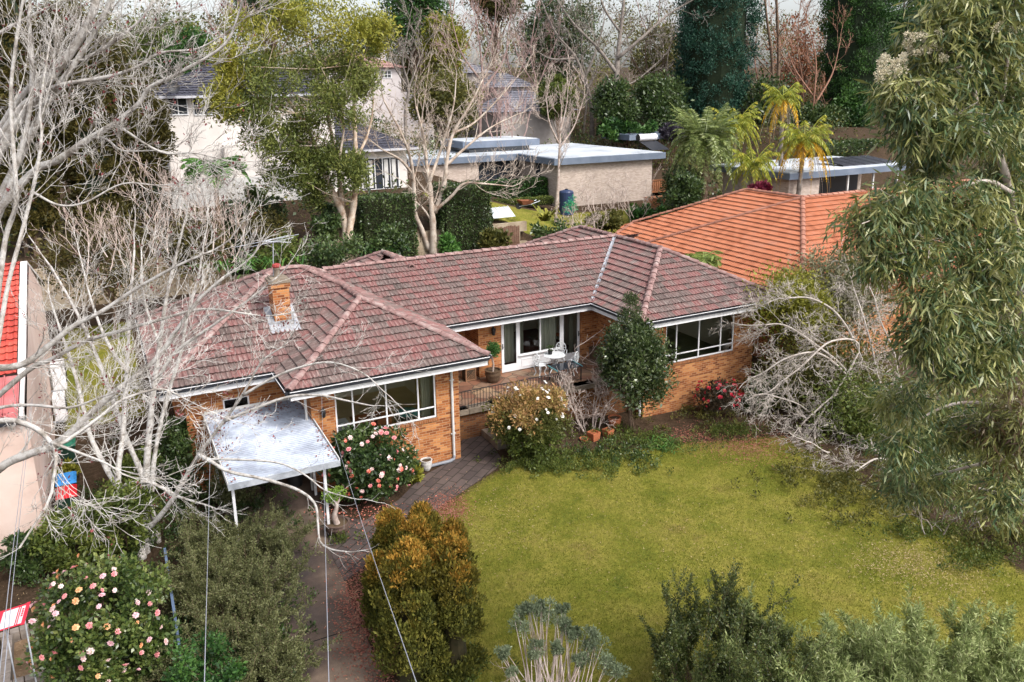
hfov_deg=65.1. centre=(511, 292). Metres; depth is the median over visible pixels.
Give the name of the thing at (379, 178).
window
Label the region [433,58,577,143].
slate roof house
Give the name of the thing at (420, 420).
window
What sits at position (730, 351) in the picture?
window
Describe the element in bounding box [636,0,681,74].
bare tree
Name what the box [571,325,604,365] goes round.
bare shrub
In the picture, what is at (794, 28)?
bare tree
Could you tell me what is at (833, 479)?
ground cover
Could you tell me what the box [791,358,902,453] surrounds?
shrub
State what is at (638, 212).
shrub
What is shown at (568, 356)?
door
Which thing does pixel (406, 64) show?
background tree
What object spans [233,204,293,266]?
shrub
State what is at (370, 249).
strap leaf clump
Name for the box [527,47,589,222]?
bare tree
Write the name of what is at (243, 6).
bare tree
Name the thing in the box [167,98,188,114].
window
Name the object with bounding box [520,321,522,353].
curtain
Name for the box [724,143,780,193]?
cocos palm
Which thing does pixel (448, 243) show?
shrub
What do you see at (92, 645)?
camellia
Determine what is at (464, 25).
bare tree
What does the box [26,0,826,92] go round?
wood
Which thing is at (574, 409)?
bare shrub
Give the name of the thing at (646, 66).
bare tree
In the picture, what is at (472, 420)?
patio wall
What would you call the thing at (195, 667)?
shrub
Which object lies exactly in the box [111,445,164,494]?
shrub
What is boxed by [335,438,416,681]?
overhead wire
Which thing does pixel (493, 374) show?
potted tree
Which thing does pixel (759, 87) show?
background tree
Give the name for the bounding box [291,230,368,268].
shrub
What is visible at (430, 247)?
bare tree
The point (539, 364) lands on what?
garden chair
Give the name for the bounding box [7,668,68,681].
block edging
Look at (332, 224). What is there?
shrub
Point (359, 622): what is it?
fallen leaves
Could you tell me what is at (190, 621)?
strap leaf clump
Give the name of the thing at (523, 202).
wheelbarrow
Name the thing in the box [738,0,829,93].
bare tree
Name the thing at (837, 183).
window
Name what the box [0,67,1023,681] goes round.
ground
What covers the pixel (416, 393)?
curtain
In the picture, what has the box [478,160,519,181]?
window
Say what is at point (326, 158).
paperbark tree
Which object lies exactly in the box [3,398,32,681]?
overhead wire
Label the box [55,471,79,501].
wheelie bin
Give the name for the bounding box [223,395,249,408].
window
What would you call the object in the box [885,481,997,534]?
bare shrub
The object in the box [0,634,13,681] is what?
block edging
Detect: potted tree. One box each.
[320,485,349,536]
[484,340,500,383]
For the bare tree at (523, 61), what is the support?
on the ground at (26, 593)
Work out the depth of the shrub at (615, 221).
55.40 m
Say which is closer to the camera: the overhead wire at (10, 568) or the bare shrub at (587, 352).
the overhead wire at (10, 568)
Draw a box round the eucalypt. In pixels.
[818,0,1023,542]
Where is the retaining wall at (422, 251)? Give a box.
[19,221,526,310]
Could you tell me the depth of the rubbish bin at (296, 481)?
25.42 m
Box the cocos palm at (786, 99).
[758,82,806,165]
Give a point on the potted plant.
(550, 350)
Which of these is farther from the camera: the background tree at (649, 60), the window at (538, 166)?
the background tree at (649, 60)
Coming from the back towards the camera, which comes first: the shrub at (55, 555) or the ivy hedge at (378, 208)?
the ivy hedge at (378, 208)
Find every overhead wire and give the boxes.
[0,399,31,667]
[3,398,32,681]
[204,394,211,681]
[321,392,328,681]
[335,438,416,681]
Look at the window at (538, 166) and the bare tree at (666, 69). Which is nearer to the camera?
the window at (538, 166)
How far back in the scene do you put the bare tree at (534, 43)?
90.26 m
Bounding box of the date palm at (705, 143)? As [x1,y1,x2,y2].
[663,101,741,224]
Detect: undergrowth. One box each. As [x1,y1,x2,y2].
[0,76,1021,257]
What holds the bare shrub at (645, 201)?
on the ground at (26, 593)
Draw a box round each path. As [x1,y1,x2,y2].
[13,628,49,678]
[320,435,500,580]
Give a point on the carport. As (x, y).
(298, 445)
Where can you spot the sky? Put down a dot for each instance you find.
(788, 5)
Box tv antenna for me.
[238,234,298,275]
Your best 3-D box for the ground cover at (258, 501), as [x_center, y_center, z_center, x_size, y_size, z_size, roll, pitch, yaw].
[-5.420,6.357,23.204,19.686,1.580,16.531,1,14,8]
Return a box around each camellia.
[15,548,182,681]
[320,421,419,503]
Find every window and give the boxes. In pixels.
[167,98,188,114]
[192,98,212,114]
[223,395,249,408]
[334,375,437,433]
[359,157,399,189]
[381,70,391,77]
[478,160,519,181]
[519,315,560,354]
[536,159,652,177]
[666,314,734,366]
[819,174,857,208]
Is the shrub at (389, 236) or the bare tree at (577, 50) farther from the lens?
the bare tree at (577, 50)
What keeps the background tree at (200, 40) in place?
on the ground at (26, 593)
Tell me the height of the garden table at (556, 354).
0.713 m
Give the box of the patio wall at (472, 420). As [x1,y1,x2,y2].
[460,377,631,440]
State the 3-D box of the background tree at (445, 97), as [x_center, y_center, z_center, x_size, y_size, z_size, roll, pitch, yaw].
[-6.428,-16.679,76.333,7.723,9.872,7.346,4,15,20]
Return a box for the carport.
[203,399,340,540]
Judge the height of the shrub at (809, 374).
4.918 m
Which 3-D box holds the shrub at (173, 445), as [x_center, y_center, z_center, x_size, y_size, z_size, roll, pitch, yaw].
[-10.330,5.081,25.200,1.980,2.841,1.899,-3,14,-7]
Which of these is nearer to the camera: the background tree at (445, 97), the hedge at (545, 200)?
the hedge at (545, 200)
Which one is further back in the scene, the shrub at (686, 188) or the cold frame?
the shrub at (686, 188)
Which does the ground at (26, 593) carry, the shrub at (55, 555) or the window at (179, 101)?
the shrub at (55, 555)
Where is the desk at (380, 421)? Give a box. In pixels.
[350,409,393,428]
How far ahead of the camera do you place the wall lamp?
24.53 m
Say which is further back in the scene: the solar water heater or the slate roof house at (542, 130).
the slate roof house at (542, 130)
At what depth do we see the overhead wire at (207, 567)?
9.45 m
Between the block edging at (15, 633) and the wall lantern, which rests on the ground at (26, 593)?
the block edging at (15, 633)
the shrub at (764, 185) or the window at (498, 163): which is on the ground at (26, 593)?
the shrub at (764, 185)
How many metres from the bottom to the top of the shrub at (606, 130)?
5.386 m
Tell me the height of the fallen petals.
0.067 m
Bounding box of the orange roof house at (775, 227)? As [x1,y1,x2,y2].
[615,179,986,364]
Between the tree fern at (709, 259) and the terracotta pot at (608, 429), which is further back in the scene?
the tree fern at (709, 259)
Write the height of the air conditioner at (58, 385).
0.998 m
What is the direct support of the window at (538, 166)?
in the flat roof house at (602, 161)
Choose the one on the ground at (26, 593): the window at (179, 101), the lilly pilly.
the lilly pilly
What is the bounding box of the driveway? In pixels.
[217,475,383,681]
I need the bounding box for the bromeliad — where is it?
[531,204,559,220]
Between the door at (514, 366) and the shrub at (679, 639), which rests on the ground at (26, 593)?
the shrub at (679, 639)
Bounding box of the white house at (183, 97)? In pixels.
[151,59,418,192]
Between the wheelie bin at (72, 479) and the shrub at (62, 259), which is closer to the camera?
the wheelie bin at (72, 479)
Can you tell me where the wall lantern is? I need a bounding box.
[491,326,495,335]
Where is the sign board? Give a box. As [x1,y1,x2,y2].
[0,601,36,681]
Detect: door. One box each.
[501,322,518,372]
[561,312,579,361]
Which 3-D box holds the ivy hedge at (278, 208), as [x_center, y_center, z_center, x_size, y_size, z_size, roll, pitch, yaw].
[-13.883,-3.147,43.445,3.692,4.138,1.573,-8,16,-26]
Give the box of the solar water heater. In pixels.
[636,133,667,150]
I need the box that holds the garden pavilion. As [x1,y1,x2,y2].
[709,155,912,224]
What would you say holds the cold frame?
on the ground at (26, 593)
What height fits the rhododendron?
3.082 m
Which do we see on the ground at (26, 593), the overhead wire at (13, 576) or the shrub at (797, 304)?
the shrub at (797, 304)
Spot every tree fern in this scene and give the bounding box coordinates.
[179,155,251,284]
[684,250,723,268]
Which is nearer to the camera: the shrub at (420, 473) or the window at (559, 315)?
the shrub at (420, 473)
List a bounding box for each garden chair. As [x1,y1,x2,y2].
[533,353,546,377]
[554,342,566,363]
[566,351,578,375]
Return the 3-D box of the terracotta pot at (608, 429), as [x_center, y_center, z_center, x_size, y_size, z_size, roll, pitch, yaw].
[3.520,5.048,29.403,0.320,0.450,0.320,-12,18,-37]
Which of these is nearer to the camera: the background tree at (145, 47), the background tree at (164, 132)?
the background tree at (164, 132)
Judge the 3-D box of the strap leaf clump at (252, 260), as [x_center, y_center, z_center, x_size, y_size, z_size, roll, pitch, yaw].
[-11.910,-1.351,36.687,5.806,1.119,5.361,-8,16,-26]
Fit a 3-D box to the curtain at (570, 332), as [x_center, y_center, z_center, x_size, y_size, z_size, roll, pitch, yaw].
[2.474,1.637,33.601,0.200,2.100,0.087,-8,16,-26]
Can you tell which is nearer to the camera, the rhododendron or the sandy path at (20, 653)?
the sandy path at (20, 653)
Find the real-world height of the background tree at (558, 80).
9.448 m
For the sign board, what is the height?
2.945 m
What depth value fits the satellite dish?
47.97 m
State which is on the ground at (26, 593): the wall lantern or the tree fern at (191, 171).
the tree fern at (191, 171)
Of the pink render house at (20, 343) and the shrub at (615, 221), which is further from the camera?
the shrub at (615, 221)
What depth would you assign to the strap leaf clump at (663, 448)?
28.51 m
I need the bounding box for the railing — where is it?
[459,371,565,408]
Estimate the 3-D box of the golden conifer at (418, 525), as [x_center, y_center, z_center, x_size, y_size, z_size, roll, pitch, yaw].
[-2.115,6.443,18.306,1.595,3.155,1.495,-8,16,-26]
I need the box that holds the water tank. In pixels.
[559,189,573,214]
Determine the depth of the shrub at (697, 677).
15.69 m
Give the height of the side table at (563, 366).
0.610 m
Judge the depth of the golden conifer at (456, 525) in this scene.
18.32 m
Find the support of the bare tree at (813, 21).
on the ground at (26, 593)
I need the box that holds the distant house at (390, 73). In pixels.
[294,50,434,149]
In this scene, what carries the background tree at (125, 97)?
on the ground at (26, 593)
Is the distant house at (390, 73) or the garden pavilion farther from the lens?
the distant house at (390, 73)
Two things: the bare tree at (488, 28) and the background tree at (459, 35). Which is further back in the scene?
the bare tree at (488, 28)
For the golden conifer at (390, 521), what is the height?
2.370 m
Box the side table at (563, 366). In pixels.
[547,361,582,384]
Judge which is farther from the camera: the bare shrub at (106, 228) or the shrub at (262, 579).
the bare shrub at (106, 228)
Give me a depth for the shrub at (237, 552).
19.27 m
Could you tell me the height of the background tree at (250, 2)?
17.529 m
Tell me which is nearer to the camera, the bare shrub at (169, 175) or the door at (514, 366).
the door at (514, 366)
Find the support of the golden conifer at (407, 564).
on the ground at (26, 593)
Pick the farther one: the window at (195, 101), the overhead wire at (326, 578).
the window at (195, 101)
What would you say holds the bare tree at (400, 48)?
on the ground at (26, 593)
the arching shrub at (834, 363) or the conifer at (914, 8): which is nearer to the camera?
the arching shrub at (834, 363)
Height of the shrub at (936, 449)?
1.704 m
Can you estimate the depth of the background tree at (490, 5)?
112.34 m
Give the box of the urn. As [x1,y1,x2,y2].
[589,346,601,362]
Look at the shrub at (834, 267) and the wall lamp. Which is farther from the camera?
the shrub at (834, 267)
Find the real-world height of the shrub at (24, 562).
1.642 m
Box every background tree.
[0,0,52,256]
[27,0,103,234]
[65,29,161,240]
[114,0,214,88]
[126,90,178,233]
[156,22,217,81]
[227,0,321,61]
[374,0,458,90]
[397,38,447,91]
[400,64,484,148]
[414,6,471,135]
[459,0,526,73]
[509,0,602,90]
[535,72,578,143]
[588,74,646,127]
[624,16,682,84]
[628,68,693,150]
[738,67,803,125]
[762,1,826,104]
[790,100,854,126]
[831,81,877,126]
[903,0,981,67]
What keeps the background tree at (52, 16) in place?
on the ground at (26, 593)
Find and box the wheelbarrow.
[516,199,538,208]
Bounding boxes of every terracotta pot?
[587,428,600,441]
[602,427,613,437]
[608,414,620,427]
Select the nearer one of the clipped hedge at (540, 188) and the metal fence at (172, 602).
the metal fence at (172, 602)
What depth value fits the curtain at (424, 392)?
26.62 m
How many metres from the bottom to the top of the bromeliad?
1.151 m
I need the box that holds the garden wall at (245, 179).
[164,174,301,208]
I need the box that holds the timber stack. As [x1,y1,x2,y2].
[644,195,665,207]
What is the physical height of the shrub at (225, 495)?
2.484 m
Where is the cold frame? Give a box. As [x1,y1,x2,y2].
[489,206,514,217]
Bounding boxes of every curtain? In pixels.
[415,378,420,410]
[420,376,430,416]
[504,323,513,362]
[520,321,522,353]
[541,316,555,349]
[569,313,572,352]
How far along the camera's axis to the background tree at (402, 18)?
87.36 m
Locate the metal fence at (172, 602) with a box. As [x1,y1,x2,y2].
[163,548,184,672]
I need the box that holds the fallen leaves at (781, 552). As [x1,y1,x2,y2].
[15,420,1018,677]
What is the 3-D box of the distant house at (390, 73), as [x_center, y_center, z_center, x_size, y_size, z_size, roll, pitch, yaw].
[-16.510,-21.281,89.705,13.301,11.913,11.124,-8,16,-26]
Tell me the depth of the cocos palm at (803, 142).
53.39 m
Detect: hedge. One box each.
[219,196,289,275]
[350,189,419,256]
[427,179,493,250]
[477,175,548,198]
[493,195,554,206]
[657,163,704,224]
[805,136,898,157]
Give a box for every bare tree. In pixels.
[0,0,316,559]
[16,158,444,569]
[201,0,268,54]
[332,16,557,257]
[382,0,451,141]
[423,0,487,137]
[424,0,538,136]
[462,0,549,87]
[464,0,520,66]
[489,0,613,144]
[491,0,575,91]
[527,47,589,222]
[543,0,716,146]
[546,0,629,132]
[600,0,676,123]
[633,9,679,79]
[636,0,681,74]
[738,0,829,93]
[744,0,813,95]
[763,0,827,106]
[769,0,854,110]
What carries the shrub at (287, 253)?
on the ground at (26, 593)
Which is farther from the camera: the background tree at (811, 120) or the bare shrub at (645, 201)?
the background tree at (811, 120)
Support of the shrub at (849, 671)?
on the ground at (26, 593)
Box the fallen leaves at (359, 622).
[297,414,827,681]
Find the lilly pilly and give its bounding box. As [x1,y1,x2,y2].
[598,291,666,429]
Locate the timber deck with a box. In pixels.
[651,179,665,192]
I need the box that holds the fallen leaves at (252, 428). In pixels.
[208,400,335,482]
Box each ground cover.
[8,410,661,681]
[327,417,1023,681]
[632,401,1023,571]
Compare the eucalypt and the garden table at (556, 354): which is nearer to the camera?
the eucalypt
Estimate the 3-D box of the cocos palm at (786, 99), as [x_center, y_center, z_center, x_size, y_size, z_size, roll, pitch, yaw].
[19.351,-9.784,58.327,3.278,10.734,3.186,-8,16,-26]
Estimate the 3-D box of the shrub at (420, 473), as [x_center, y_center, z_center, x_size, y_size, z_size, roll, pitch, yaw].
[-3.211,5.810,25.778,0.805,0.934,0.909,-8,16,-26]
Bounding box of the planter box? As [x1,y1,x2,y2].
[461,367,475,381]
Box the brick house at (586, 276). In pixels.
[135,225,783,491]
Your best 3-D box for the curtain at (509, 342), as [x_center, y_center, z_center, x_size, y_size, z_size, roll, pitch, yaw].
[-0.197,1.915,32.157,0.670,1.850,0.087,-8,16,-26]
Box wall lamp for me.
[321,407,325,417]
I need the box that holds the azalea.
[691,376,743,417]
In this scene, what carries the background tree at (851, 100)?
on the ground at (26, 593)
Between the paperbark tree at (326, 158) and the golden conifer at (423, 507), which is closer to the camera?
the golden conifer at (423, 507)
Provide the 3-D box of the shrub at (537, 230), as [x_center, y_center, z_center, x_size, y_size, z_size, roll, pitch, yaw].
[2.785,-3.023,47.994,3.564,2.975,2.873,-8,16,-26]
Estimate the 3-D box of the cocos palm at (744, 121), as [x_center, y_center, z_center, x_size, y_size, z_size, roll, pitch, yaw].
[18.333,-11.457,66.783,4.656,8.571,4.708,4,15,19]
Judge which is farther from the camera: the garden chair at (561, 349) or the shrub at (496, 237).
the shrub at (496, 237)
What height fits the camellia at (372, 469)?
2.630 m
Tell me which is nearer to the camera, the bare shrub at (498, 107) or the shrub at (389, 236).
the shrub at (389, 236)
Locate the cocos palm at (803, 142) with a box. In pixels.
[771,115,834,194]
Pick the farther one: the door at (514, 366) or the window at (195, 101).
the window at (195, 101)
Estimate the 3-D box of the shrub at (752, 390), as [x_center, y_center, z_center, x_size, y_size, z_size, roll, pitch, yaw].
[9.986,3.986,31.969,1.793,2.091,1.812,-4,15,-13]
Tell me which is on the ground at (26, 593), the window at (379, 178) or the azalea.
the azalea
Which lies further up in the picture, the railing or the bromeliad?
the bromeliad
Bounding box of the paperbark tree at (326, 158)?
[191,0,402,249]
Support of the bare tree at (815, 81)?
on the ground at (26, 593)
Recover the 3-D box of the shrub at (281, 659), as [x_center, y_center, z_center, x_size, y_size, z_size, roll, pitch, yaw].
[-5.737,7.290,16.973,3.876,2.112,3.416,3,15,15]
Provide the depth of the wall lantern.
31.16 m
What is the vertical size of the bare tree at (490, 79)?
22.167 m
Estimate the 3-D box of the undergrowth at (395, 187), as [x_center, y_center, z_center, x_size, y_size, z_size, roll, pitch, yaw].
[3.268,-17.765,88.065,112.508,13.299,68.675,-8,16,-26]
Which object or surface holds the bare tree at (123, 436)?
on the ground at (26, 593)
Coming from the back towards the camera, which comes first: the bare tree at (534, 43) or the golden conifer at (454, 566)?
the bare tree at (534, 43)
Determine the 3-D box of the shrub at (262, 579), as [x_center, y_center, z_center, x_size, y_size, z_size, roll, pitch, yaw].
[-6.391,6.938,18.427,3.653,2.042,3.991,1,14,6]
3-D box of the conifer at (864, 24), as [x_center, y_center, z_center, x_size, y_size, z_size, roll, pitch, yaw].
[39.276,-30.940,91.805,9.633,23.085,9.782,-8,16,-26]
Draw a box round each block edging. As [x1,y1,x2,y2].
[0,618,54,648]
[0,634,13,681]
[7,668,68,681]
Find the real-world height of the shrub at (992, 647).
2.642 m
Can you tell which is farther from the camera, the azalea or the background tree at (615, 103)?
the background tree at (615, 103)
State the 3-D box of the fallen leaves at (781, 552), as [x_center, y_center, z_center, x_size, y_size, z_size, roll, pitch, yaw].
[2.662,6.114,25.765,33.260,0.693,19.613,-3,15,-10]
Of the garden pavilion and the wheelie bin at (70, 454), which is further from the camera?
the garden pavilion
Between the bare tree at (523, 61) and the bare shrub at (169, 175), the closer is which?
the bare shrub at (169, 175)
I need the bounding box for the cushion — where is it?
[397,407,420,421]
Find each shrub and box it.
[0,529,51,584]
[14,193,180,338]
[25,501,120,576]
[30,169,180,273]
[52,457,80,479]
[86,476,163,554]
[110,133,238,222]
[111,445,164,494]
[129,583,342,681]
[139,500,259,624]
[153,173,259,262]
[153,415,213,490]
[153,536,331,655]
[159,204,234,290]
[160,497,316,596]
[161,626,248,681]
[205,457,260,507]
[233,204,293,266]
[243,185,261,200]
[247,227,315,274]
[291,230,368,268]
[306,201,344,248]
[365,220,413,255]
[407,460,424,483]
[434,231,462,255]
[471,81,539,137]
[477,227,513,247]
[491,594,630,681]
[529,216,581,238]
[547,359,628,435]
[548,202,610,228]
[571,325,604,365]
[576,166,661,221]
[583,208,624,232]
[592,325,679,429]
[596,116,658,148]
[625,202,670,222]
[638,557,834,681]
[657,121,684,163]
[665,165,704,210]
[675,660,794,681]
[709,235,944,485]
[717,579,956,681]
[736,301,906,433]
[740,259,841,383]
[741,368,785,414]
[747,180,773,190]
[771,239,909,348]
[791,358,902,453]
[813,583,1023,681]
[883,429,966,465]
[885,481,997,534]
[891,593,1023,681]
[946,436,1023,484]
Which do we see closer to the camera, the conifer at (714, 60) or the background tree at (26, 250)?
the background tree at (26, 250)
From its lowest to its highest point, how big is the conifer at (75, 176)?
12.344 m
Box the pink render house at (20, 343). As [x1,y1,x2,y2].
[0,261,54,556]
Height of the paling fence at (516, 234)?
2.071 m
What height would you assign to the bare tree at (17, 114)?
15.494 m
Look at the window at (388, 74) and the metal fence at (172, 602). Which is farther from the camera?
the window at (388, 74)
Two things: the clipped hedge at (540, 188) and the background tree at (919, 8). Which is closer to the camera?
the clipped hedge at (540, 188)
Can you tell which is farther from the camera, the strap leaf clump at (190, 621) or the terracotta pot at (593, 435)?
the terracotta pot at (593, 435)
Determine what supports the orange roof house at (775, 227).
on the ground at (26, 593)
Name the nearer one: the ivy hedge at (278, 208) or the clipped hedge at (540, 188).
the ivy hedge at (278, 208)
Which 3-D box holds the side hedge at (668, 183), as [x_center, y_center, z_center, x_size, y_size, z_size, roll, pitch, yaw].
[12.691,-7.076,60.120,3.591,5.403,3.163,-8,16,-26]
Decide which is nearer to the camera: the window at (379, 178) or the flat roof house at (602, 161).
the window at (379, 178)
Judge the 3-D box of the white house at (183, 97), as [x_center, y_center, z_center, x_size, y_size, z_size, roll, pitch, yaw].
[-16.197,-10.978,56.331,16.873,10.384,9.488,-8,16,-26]
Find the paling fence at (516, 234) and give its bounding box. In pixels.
[498,225,519,244]
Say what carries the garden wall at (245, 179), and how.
on the ground at (26, 593)
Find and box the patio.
[458,357,607,409]
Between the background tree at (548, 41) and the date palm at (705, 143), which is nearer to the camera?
the date palm at (705, 143)
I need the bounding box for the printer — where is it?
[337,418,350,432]
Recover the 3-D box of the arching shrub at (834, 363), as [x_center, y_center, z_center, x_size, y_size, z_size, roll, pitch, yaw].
[12.681,2.803,29.323,10.249,9.182,7.609,-8,16,-26]
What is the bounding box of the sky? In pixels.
[26,0,913,67]
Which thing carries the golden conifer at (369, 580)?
on the ground at (26, 593)
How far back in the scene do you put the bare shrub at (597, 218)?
52.03 m
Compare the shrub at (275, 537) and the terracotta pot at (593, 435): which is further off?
the terracotta pot at (593, 435)
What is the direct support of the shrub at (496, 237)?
on the ground at (26, 593)
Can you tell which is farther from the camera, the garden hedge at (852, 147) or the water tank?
the garden hedge at (852, 147)
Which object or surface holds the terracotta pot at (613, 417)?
on the ground at (26, 593)
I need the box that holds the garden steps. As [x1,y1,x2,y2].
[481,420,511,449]
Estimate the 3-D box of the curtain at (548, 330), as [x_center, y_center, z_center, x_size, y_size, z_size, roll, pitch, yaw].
[1.472,1.793,33.044,0.850,2.100,0.087,-8,16,-26]
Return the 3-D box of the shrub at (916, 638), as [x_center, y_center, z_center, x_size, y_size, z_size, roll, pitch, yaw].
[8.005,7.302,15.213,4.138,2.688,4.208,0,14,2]
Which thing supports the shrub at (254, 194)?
on the ground at (26, 593)
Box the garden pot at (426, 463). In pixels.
[420,457,431,470]
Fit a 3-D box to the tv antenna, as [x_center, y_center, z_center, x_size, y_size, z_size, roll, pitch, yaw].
[-8.012,-1.047,26.459,2.031,1.666,0.792,-5,15,-15]
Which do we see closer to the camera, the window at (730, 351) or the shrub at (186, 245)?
the window at (730, 351)
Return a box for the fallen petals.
[298,492,436,530]
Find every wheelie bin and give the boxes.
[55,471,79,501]
[55,484,77,523]
[58,438,78,464]
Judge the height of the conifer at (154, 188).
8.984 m
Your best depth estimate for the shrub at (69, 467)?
26.05 m
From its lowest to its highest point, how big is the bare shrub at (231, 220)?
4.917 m
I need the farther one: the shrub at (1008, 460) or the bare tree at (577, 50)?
the bare tree at (577, 50)
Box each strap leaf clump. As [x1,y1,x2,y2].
[154,613,208,665]
[186,244,307,281]
[349,243,409,259]
[642,433,695,453]
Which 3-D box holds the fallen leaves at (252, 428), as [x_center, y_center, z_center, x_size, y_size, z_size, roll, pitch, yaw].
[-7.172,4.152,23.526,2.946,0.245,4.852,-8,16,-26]
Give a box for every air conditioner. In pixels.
[50,358,67,391]
[52,391,67,422]
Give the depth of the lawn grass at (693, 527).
22.16 m
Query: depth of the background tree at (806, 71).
111.42 m
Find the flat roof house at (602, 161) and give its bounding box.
[406,131,665,206]
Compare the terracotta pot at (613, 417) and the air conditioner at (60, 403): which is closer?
the air conditioner at (60, 403)
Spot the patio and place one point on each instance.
(467, 398)
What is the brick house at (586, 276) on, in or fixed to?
on the ground at (26, 593)
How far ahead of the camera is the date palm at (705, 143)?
57.63 m
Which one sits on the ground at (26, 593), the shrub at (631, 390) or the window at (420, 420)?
the shrub at (631, 390)
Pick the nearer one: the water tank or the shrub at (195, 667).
the shrub at (195, 667)
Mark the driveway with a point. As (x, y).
(317, 611)
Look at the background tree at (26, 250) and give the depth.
37.45 m
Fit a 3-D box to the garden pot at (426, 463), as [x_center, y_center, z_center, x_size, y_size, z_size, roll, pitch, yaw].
[-2.829,5.680,26.533,0.403,0.360,0.399,-8,16,-26]
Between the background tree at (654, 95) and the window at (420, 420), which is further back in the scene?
the background tree at (654, 95)
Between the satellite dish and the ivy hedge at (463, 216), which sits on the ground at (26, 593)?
the ivy hedge at (463, 216)
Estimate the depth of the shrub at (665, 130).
81.09 m
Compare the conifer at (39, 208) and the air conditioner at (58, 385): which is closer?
the air conditioner at (58, 385)
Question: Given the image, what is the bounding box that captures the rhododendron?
[480,379,575,462]
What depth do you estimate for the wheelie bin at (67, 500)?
23.25 m
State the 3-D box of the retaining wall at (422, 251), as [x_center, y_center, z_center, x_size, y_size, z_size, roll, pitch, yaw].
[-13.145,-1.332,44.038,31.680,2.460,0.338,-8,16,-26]
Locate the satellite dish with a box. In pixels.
[167,82,179,92]
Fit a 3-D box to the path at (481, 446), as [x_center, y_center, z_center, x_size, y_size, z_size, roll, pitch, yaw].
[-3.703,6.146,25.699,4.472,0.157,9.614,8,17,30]
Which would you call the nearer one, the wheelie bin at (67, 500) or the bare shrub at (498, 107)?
the wheelie bin at (67, 500)
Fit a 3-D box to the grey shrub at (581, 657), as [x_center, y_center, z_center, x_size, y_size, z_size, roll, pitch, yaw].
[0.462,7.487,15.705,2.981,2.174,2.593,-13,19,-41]
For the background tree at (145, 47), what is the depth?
60.64 m
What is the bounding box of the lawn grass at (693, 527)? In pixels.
[395,436,1023,681]
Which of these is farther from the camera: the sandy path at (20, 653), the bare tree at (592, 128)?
the bare tree at (592, 128)
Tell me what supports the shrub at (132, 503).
on the ground at (26, 593)
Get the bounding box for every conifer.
[0,0,64,255]
[49,7,135,244]
[119,74,174,227]
[357,547,393,627]
[368,535,453,681]
[369,502,407,554]
[392,511,439,633]
[405,499,442,551]
[420,529,488,681]
[437,515,481,617]
[668,0,765,128]
[808,0,904,116]
[878,0,931,107]
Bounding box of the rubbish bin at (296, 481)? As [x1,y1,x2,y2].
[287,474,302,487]
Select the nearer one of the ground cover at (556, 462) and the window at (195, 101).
the ground cover at (556, 462)
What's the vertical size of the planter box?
0.767 m
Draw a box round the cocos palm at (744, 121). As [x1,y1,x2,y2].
[707,102,761,178]
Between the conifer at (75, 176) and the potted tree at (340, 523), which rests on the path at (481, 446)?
the potted tree at (340, 523)
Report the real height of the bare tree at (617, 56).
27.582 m
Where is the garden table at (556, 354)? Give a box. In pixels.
[543,351,564,372]
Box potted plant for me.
[546,344,553,354]

